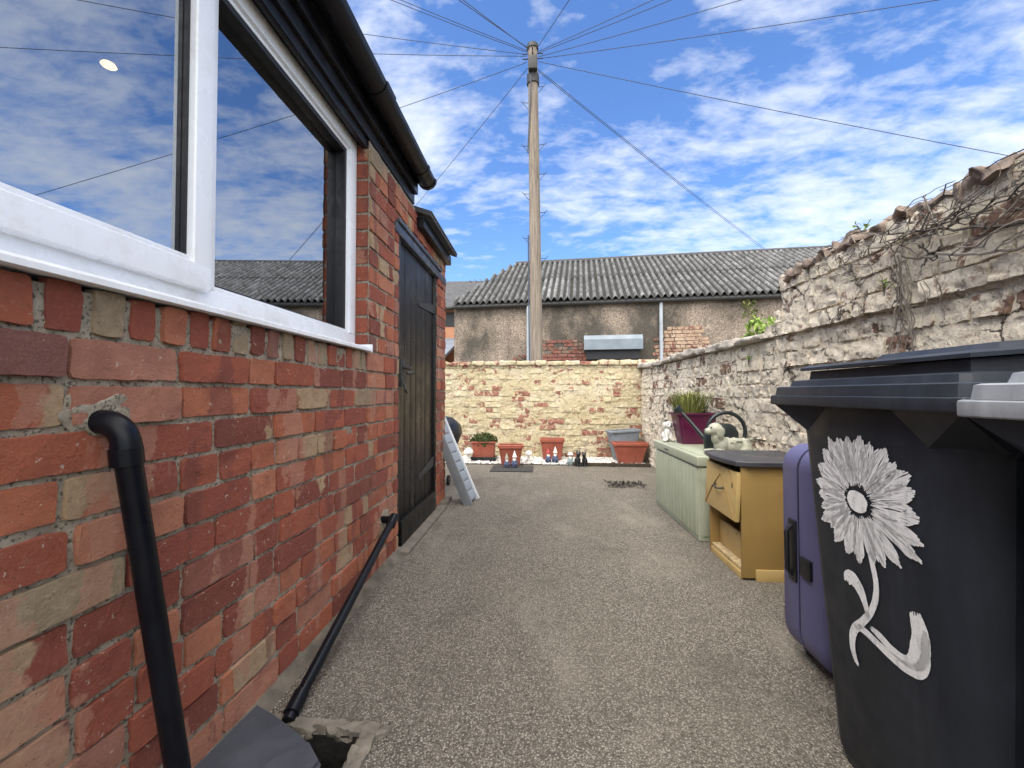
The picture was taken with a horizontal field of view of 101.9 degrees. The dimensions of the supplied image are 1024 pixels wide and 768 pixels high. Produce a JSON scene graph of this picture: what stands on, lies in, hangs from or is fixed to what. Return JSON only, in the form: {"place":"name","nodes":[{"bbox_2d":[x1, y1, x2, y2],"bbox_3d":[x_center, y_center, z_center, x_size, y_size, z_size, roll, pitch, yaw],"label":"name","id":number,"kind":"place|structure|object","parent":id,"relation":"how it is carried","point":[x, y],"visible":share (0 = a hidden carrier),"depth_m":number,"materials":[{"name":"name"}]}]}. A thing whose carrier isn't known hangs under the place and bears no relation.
{"place":"outdoors","nodes":[
{"label":"outdoors","id":0,"kind":"place"},
{"bbox_2d":[445,338,453,362],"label":"alley shed","id":1,"kind":"structure","parent":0,"point":[449,345],"depth_m":14.88,"materials":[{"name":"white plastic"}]},
{"bbox_2d":[445,281,483,362],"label":"slate roofed house","id":2,"kind":"structure","parent":0,"point":[454,289],"depth_m":17.09,"materials":[{"name":"brick"}]},
{"bbox_2d":[445,312,453,326],"bbox_3d":[-2.526,-2.524,16.266,0.800,0.550,0.035,0,-1,4],"label":"window","id":3,"kind":"structure","parent":2,"relation":"in","point":[449,322],"depth_m":16.24,"materials":[{"name":"grey glass"}]},
{"bbox_2d":[270,460,853,767],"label":"ground","id":4,"kind":"structure","parent":0,"point":[554,616],"depth_m":1.53,"materials":[{"name":"concrete"}]},
{"bbox_2d":[0,0,456,767],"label":"brick house","id":5,"kind":"structure","parent":4,"relation":"on","point":[226,250],"depth_m":1.32,"materials":[{"name":"brick"}]},
{"bbox_2d":[88,410,190,767],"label":"waste pipe","id":6,"kind":"object","parent":5,"relation":"attached to","point":[126,460],"visible":0.98,"depth_m":0.81,"materials":[{"name":"black plastic"}]},
{"bbox_2d":[0,0,372,352],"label":"window","id":7,"kind":"structure","parent":5,"relation":"in","point":[40,237],"depth_m":1.08,"materials":[{"name":"white plastic"}]},
{"bbox_2d":[282,513,398,722],"bbox_3d":[-0.660,0.831,1.703,0.102,0.307,1.059,0,-1,0],"label":"waste pipe","id":8,"kind":"object","parent":5,"relation":"attached to","point":[295,704],"visible":0.94,"depth_m":1.46,"materials":[{"name":"black plastic"}]},
{"bbox_2d":[397,238,436,546],"bbox_3d":[-0.663,0.058,2.928,0.149,1.870,0.914,0,-1,4],"label":"door","id":9,"kind":"structure","parent":5,"relation":"in","point":[416,500],"depth_m":2.87,"materials":[{"name":"wood"}]},
{"bbox_2d":[206,547,402,754],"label":"concrete kerb","id":10,"kind":"structure","parent":4,"relation":"on","point":[277,690],"depth_m":1.46,"materials":[{"name":"grey concrete"}]},
{"bbox_2d":[194,705,320,767],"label":"slate cover","id":11,"kind":"object","parent":10,"relation":"on","point":[256,736],"visible":1,"depth_m":1.06,"materials":[{"name":"grey stone"}]},
{"bbox_2d":[303,734,357,767],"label":"drain gully","id":12,"kind":"object","parent":4,"relation":"in","point":[331,752],"visible":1,"depth_m":1.15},
{"bbox_2d":[274,713,391,767],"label":"gully kerb","id":13,"kind":"structure","parent":4,"relation":"on","point":[368,732],"depth_m":1.15,"materials":[{"name":"concrete"}]},
{"bbox_2d":[445,416,461,484],"bbox_3d":[-0.786,0.666,4.372,0.524,0.757,0.524,0,-1,4],"label":"kettle barbecue","id":14,"kind":"object","parent":4,"relation":"on","point":[455,426],"visible":0.17,"depth_m":4.27,"materials":[{"name":"black metal"}]},
{"bbox_2d":[442,417,478,504],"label":"slatted ramp","id":15,"kind":"structure","parent":4,"relation":"on","point":[460,475],"depth_m":3.60,"materials":[{"name":"white plastic"}]},
{"bbox_2d":[490,465,532,471],"bbox_3d":[0.003,1.055,5.186,0.520,0.006,0.410,0,-1,4],"label":"rubber mat","id":16,"kind":"object","parent":4,"relation":"on","point":[502,468],"visible":0.95,"depth_m":5.10,"materials":[{"name":"grey rubber"}]},
{"bbox_2d":[504,453,509,467],"bbox_3d":[-0.066,0.967,5.263,0.078,0.181,0.085,0,-1,-7],"label":"garden gnome","id":17,"kind":"object","parent":16,"relation":"on","point":[506,463],"visible":1,"depth_m":5.24,"materials":[{"name":"ceramic"}]},
{"bbox_2d":[511,451,517,467],"bbox_3d":[0.031,0.951,5.256,0.092,0.214,0.100,0,-1,21],"label":"garden gnome","id":18,"kind":"object","parent":16,"relation":"on","point":[514,463],"visible":1,"depth_m":5.23,"materials":[{"name":"ceramic"}]},
{"bbox_2d":[521,41,547,362],"bbox_3d":[0.428,-2.781,8.037,0.400,7.812,0.363,1,-2,-39],"label":"telegraph pole","id":19,"kind":"object","parent":4,"relation":"on","point":[535,312],"visible":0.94,"depth_m":7.98,"materials":[{"name":"wood"}]},
{"bbox_2d":[364,34,525,54],"bbox_3d":[-3.600,-6.787,7.843,7.777,0.722,0.012,0,-1,-4],"label":"overhead cable","id":20,"kind":"object","parent":19,"relation":"attached to","point":[443,44],"visible":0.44,"depth_m":7.98,"materials":[{"name":"black rubber"}]},
{"bbox_2d":[373,53,525,56],"bbox_3d":[-3.594,-6.328,7.843,7.769,0.180,0.012,0,-1,-4],"label":"overhead cable","id":21,"kind":"object","parent":19,"relation":"attached to","point":[442,55],"visible":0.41,"depth_m":8.00,"materials":[{"name":"black rubber"}]},
{"bbox_2d":[391,0,525,51],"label":"overhead cable","id":22,"kind":"object","parent":19,"relation":"attached to","point":[456,25],"visible":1,"depth_m":7.54,"materials":[{"name":"black rubber"}]},
{"bbox_2d":[400,62,526,107],"bbox_3d":[-2.612,-5.461,8.322,5.808,1.691,0.012,0,-1,4],"label":"overhead cable","id":23,"kind":"object","parent":19,"relation":"attached to","point":[463,85],"visible":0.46,"depth_m":8.21,"materials":[{"name":"black rubber"}]},
{"bbox_2d":[401,0,526,50],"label":"overhead cable","id":24,"kind":"object","parent":19,"relation":"attached to","point":[462,25],"visible":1,"depth_m":7.62,"materials":[{"name":"black rubber"}]},
{"bbox_2d":[416,68,527,204],"bbox_3d":[-2.340,-5.500,11.638,0.011,1.312,8.728,1,-2,-37],"label":"overhead cable","id":25,"kind":"object","parent":19,"relation":"attached to","point":[478,129],"visible":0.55,"depth_m":9.54,"materials":[{"name":"black rubber"}]},
{"bbox_2d":[459,0,529,48],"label":"overhead cable","id":26,"kind":"object","parent":19,"relation":"attached to","point":[488,20],"visible":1,"depth_m":7.13,"materials":[{"name":"black rubber"}]},
{"bbox_2d":[463,0,529,49],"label":"overhead cable","id":27,"kind":"object","parent":19,"relation":"attached to","point":[495,24],"visible":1,"depth_m":7.25,"materials":[{"name":"black rubber"}]},
{"bbox_2d":[535,0,568,49],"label":"overhead cable","id":28,"kind":"object","parent":19,"relation":"attached to","point":[553,23],"visible":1,"depth_m":7.14,"materials":[{"name":"black rubber"}]},
{"bbox_2d":[538,0,652,51],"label":"overhead cable","id":29,"kind":"object","parent":19,"relation":"attached to","point":[596,25],"visible":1,"depth_m":7.43,"materials":[{"name":"black rubber"}]},
{"bbox_2d":[538,0,670,52],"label":"overhead cable","id":30,"kind":"object","parent":19,"relation":"attached to","point":[606,26],"visible":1,"depth_m":7.39,"materials":[{"name":"black rubber"}]},
{"bbox_2d":[539,0,740,56],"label":"overhead cable","id":31,"kind":"object","parent":19,"relation":"attached to","point":[642,28],"visible":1,"depth_m":7.36,"materials":[{"name":"black rubber"}]},
{"bbox_2d":[538,71,762,248],"bbox_3d":[12.238,-5.359,18.351,31.046,1.222,0.011,1,-2,-41],"label":"overhead cable","id":32,"kind":"object","parent":19,"relation":"attached to","point":[639,152],"visible":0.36,"depth_m":10.31,"materials":[{"name":"black rubber"}]},
{"bbox_2d":[538,69,764,248],"bbox_3d":[12.138,-5.519,18.362,30.905,0.982,0.011,1,-2,-41],"label":"overhead cable","id":33,"kind":"object","parent":19,"relation":"attached to","point":[637,149],"visible":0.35,"depth_m":10.39,"materials":[{"name":"black rubber"}]},
{"bbox_2d":[539,0,937,58],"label":"overhead cable","id":34,"kind":"object","parent":19,"relation":"attached to","point":[745,29],"visible":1,"depth_m":7.19,"materials":[{"name":"black rubber"}]},
{"bbox_2d":[539,61,1007,155],"bbox_3d":[9.314,-3.732,6.885,17.740,5.171,0.012,0,-1,7],"label":"overhead cable","id":35,"kind":"object","parent":19,"relation":"attached to","point":[779,111],"visible":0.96,"depth_m":7.49,"materials":[{"name":"black rubber"}]},
{"bbox_2d":[445,455,644,465],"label":"gravel","id":36,"kind":"structure","parent":4,"relation":"on","point":[540,460],"depth_m":5.68,"materials":[{"name":"white gravel"}]},
{"bbox_2d":[464,448,473,461],"bbox_3d":[-0.591,0.960,5.656,0.138,0.186,0.135,0,-1,4],"label":"toadstool ornament","id":37,"kind":"object","parent":36,"relation":"on","point":[468,451],"visible":1,"depth_m":5.62,"materials":[{"name":"white ceramic"}]},
{"bbox_2d":[470,441,497,461],"bbox_3d":[-0.394,0.937,5.823,0.360,0.272,0.234,0,-1,4],"label":"trough planter","id":38,"kind":"object","parent":36,"relation":"on","point":[486,453],"visible":0.77,"depth_m":5.73,"materials":[{"name":"plastic"}]},
{"bbox_2d":[470,432,497,446],"bbox_3d":[-0.395,0.799,5.824,0.404,0.269,0.257,0,-1,4],"label":"heath plant","id":39,"kind":"object","parent":38,"relation":"in","point":[483,437],"visible":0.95,"depth_m":5.77,"materials":[{"name":"green plant"}]},
{"bbox_2d":[498,443,523,464],"bbox_3d":[-0.016,0.933,5.496,0.335,0.265,0.220,0,-1,3],"label":"trough planter","id":40,"kind":"object","parent":36,"relation":"on","point":[509,449],"visible":0.93,"depth_m":5.41,"materials":[{"name":"plastic"}]},
{"bbox_2d":[525,451,531,460],"bbox_3d":[0.228,0.982,5.678,0.106,0.143,0.103,0,-1,4],"label":"toadstool ornament","id":41,"kind":"object","parent":36,"relation":"on","point":[528,453],"visible":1,"depth_m":5.66,"materials":[{"name":"white ceramic"}]},
{"bbox_2d":[545,448,550,462],"bbox_3d":[0.487,0.955,5.576,0.086,0.200,0.094,0,-1,-7],"label":"garden gnome","id":42,"kind":"object","parent":36,"relation":"on","point":[548,458],"visible":1,"depth_m":5.55,"materials":[{"name":"ceramic"}]},
{"bbox_2d":[540,437,564,459],"bbox_3d":[0.566,0.915,5.856,0.345,0.300,0.200,0,-1,4],"label":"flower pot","id":43,"kind":"object","parent":36,"relation":"on","point":[551,443],"visible":0.95,"depth_m":5.77,"materials":[{"name":"plastic"}]},
{"bbox_2d":[552,447,558,462],"bbox_3d":[0.580,0.948,5.569,0.092,0.214,0.100,0,-1,15],"label":"garden gnome","id":44,"kind":"object","parent":36,"relation":"on","point":[555,459],"visible":1,"depth_m":5.55,"materials":[{"name":"ceramic"}]},
{"bbox_2d":[567,452,573,465],"bbox_3d":[0.770,0.987,5.474,0.095,0.171,0.103,0,-1,4],"label":"garden gnome","id":45,"kind":"object","parent":36,"relation":"on","point":[570,460],"visible":0.99,"depth_m":5.45,"materials":[{"name":"white ceramic"}]},
{"bbox_2d":[605,428,640,460],"bbox_3d":[1.564,0.854,5.816,0.440,0.425,0.260,-3,-1,-4],"label":"tall planter","id":46,"kind":"object","parent":36,"relation":"on","point":[630,434],"visible":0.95,"depth_m":5.71,"materials":[{"name":"plastic"}]},
{"bbox_2d":[611,441,648,462],"bbox_3d":[1.585,0.921,5.585,0.460,0.275,0.240,0,-1,4],"label":"trough planter","id":47,"kind":"object","parent":36,"relation":"on","point":[630,451],"visible":0.98,"depth_m":5.49,"materials":[{"name":"plastic"}]},
{"bbox_2d":[445,359,658,457],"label":"boundary wall","id":48,"kind":"structure","parent":4,"relation":"on","point":[581,406],"depth_m":6.10,"materials":[{"name":"beige brick"}]},
{"bbox_2d":[574,450,580,465],"bbox_3d":[0.866,0.960,5.386,0.107,0.207,0.125,0,-1,-13],"label":"cat ornament","id":49,"kind":"object","parent":4,"relation":"on","point":[577,460],"visible":0.99,"depth_m":5.34,"materials":[{"name":"black ceramic"}]},
{"bbox_2d":[581,451,589,465],"bbox_3d":[0.955,0.967,5.378,0.100,0.194,0.117,-1,-1,27],"label":"cat ornament","id":50,"kind":"object","parent":4,"relation":"on","point":[584,461],"visible":1,"depth_m":5.35,"materials":[{"name":"black ceramic"}]},
{"bbox_2d":[573,462,650,466],"bbox_3d":[1.287,1.040,5.346,0.980,0.072,0.059,0,-1,5],"label":"timber edging","id":51,"kind":"object","parent":4,"relation":"on","point":[612,464],"visible":0.95,"depth_m":5.33,"materials":[{"name":"brown wood"}]},
{"bbox_2d":[604,479,646,487],"bbox_3d":[1.159,1.029,4.243,0.410,0.093,0.259,0,-1,4],"label":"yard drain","id":52,"kind":"object","parent":4,"relation":"in","point":[622,484],"visible":1,"depth_m":4.21,"materials":[{"name":"metal"}]},
{"bbox_2d":[452,245,831,362],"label":"workshop","id":53,"kind":"structure","parent":4,"relation":"on","point":[649,307],"depth_m":9.90,"materials":[{"name":"concrete"}]},
{"bbox_2d":[742,299,758,319],"bbox_3d":[5.222,-1.681,9.107,0.376,0.554,0.240,0,-1,4],"label":"climbing plant","id":54,"kind":"object","parent":53,"relation":"attached to","point":[749,304],"depth_m":9.10,"materials":[{"name":"green plant"}]},
{"bbox_2d":[654,440,709,541],"bbox_3d":[1.416,0.743,3.102,0.430,0.549,0.944,0,-1,3],"label":"storage box","id":55,"kind":"object","parent":4,"relation":"on","point":[681,470],"visible":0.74,"depth_m":2.90,"materials":[{"name":"green plastic"}]},
{"bbox_2d":[661,421,674,441],"bbox_3d":[1.289,0.391,3.438,0.094,0.168,0.133,0,-1,-4],"label":"sitting dog statue","id":56,"kind":"object","parent":55,"relation":"on","point":[667,435],"visible":1,"depth_m":3.41,"materials":[{"name":"white paint"}]},
{"bbox_2d":[668,412,715,443],"bbox_3d":[1.450,0.350,3.320,0.330,0.245,0.220,0,-1,0],"label":"purple planter","id":57,"kind":"object","parent":55,"relation":"on","point":[685,432],"visible":0.62,"depth_m":3.24,"materials":[{"name":"plastic"}]},
{"bbox_2d":[664,389,722,412],"bbox_3d":[1.432,0.144,3.299,0.630,0.239,0.596,0,-1,4],"label":"tufted plant","id":58,"kind":"object","parent":57,"relation":"in","point":[688,403],"visible":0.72,"depth_m":3.25,"materials":[{"name":"green plant"}]},
{"bbox_2d":[674,405,746,448],"bbox_3d":[1.382,0.311,2.921,0.474,0.320,0.179,-1,-1,31],"label":"watering can","id":59,"kind":"object","parent":55,"relation":"on","point":[731,431],"visible":0.65,"depth_m":2.87,"materials":[{"name":"black plastic"}]},
{"bbox_2d":[705,450,786,582],"bbox_3d":[1.366,0.699,2.297,0.476,0.602,0.458,0,-1,4],"label":"bedside cabinet","id":60,"kind":"object","parent":4,"relation":"on","point":[744,495],"visible":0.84,"depth_m":2.11,"materials":[{"name":"beige laminate"}]},
{"bbox_2d":[703,423,755,453],"bbox_3d":[1.411,0.356,2.686,0.332,0.209,0.122,0,-1,4],"label":"lying dog statue","id":61,"kind":"object","parent":60,"relation":"on","point":[719,440],"visible":0.71,"depth_m":2.65,"materials":[{"name":"paint"}]},
{"bbox_2d":[783,443,832,677],"bbox_3d":[1.219,0.599,1.431,0.500,0.765,0.240,0,-1,4],"label":"suitcase","id":62,"kind":"object","parent":4,"relation":"on","point":[806,617],"visible":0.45,"depth_m":1.43,"materials":[{"name":"purple plastic"}]},
{"bbox_2d":[637,151,1023,467],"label":"boundary wall","id":63,"kind":"structure","parent":4,"relation":"on","point":[832,317],"depth_m":1.87,"materials":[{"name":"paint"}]},
{"bbox_2d":[741,314,775,337],"bbox_3d":[2.070,0.221,3.317,0.385,1.605,0.610,0,-1,4],"label":"leafy shrub","id":64,"kind":"object","parent":63,"relation":"on","point":[757,324],"visible":0.2,"depth_m":3.32,"materials":[{"name":"green plant"}]},
{"bbox_2d":[852,219,870,229],"bbox_3d":[1.630,-0.716,1.927,0.041,0.106,0.078,1,-1,-23],"label":"weed","id":65,"kind":"object","parent":63,"relation":"on","point":[859,228],"visible":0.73,"depth_m":1.93,"materials":[{"name":"green plant"}]},
{"bbox_2d":[879,278,893,295],"bbox_3d":[1.533,-0.394,1.702,0.052,0.083,0.026,-1,-1,22],"label":"weed","id":66,"kind":"object","parent":63,"relation":"on","point":[885,285],"visible":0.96,"depth_m":1.70,"materials":[{"name":"green plant"}]},
{"bbox_2d":[803,149,1023,353],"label":"creeper","id":67,"kind":"object","parent":63,"relation":"attached to","point":[900,287],"visible":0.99,"depth_m":1.45,"materials":[{"name":"brown plant"}]},
{"bbox_2d":[771,340,1023,767],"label":"wheelie bin","id":68,"kind":"object","parent":4,"relation":"on","point":[918,486],"visible":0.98,"depth_m":0.82,"materials":[{"name":"grey plastic"}]},
{"bbox_2d":[957,372,1023,452],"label":"wheelie bin","id":69,"kind":"object","parent":4,"relation":"on","point":[996,409],"visible":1,"depth_m":0.61,"materials":[{"name":"grey plastic"}]},
{"bbox_2d":[347,0,1023,281],"label":"sky","id":70,"kind":"structure","parent":0,"point":[943,71],"materials":[{"name":"blue"}]}
]}

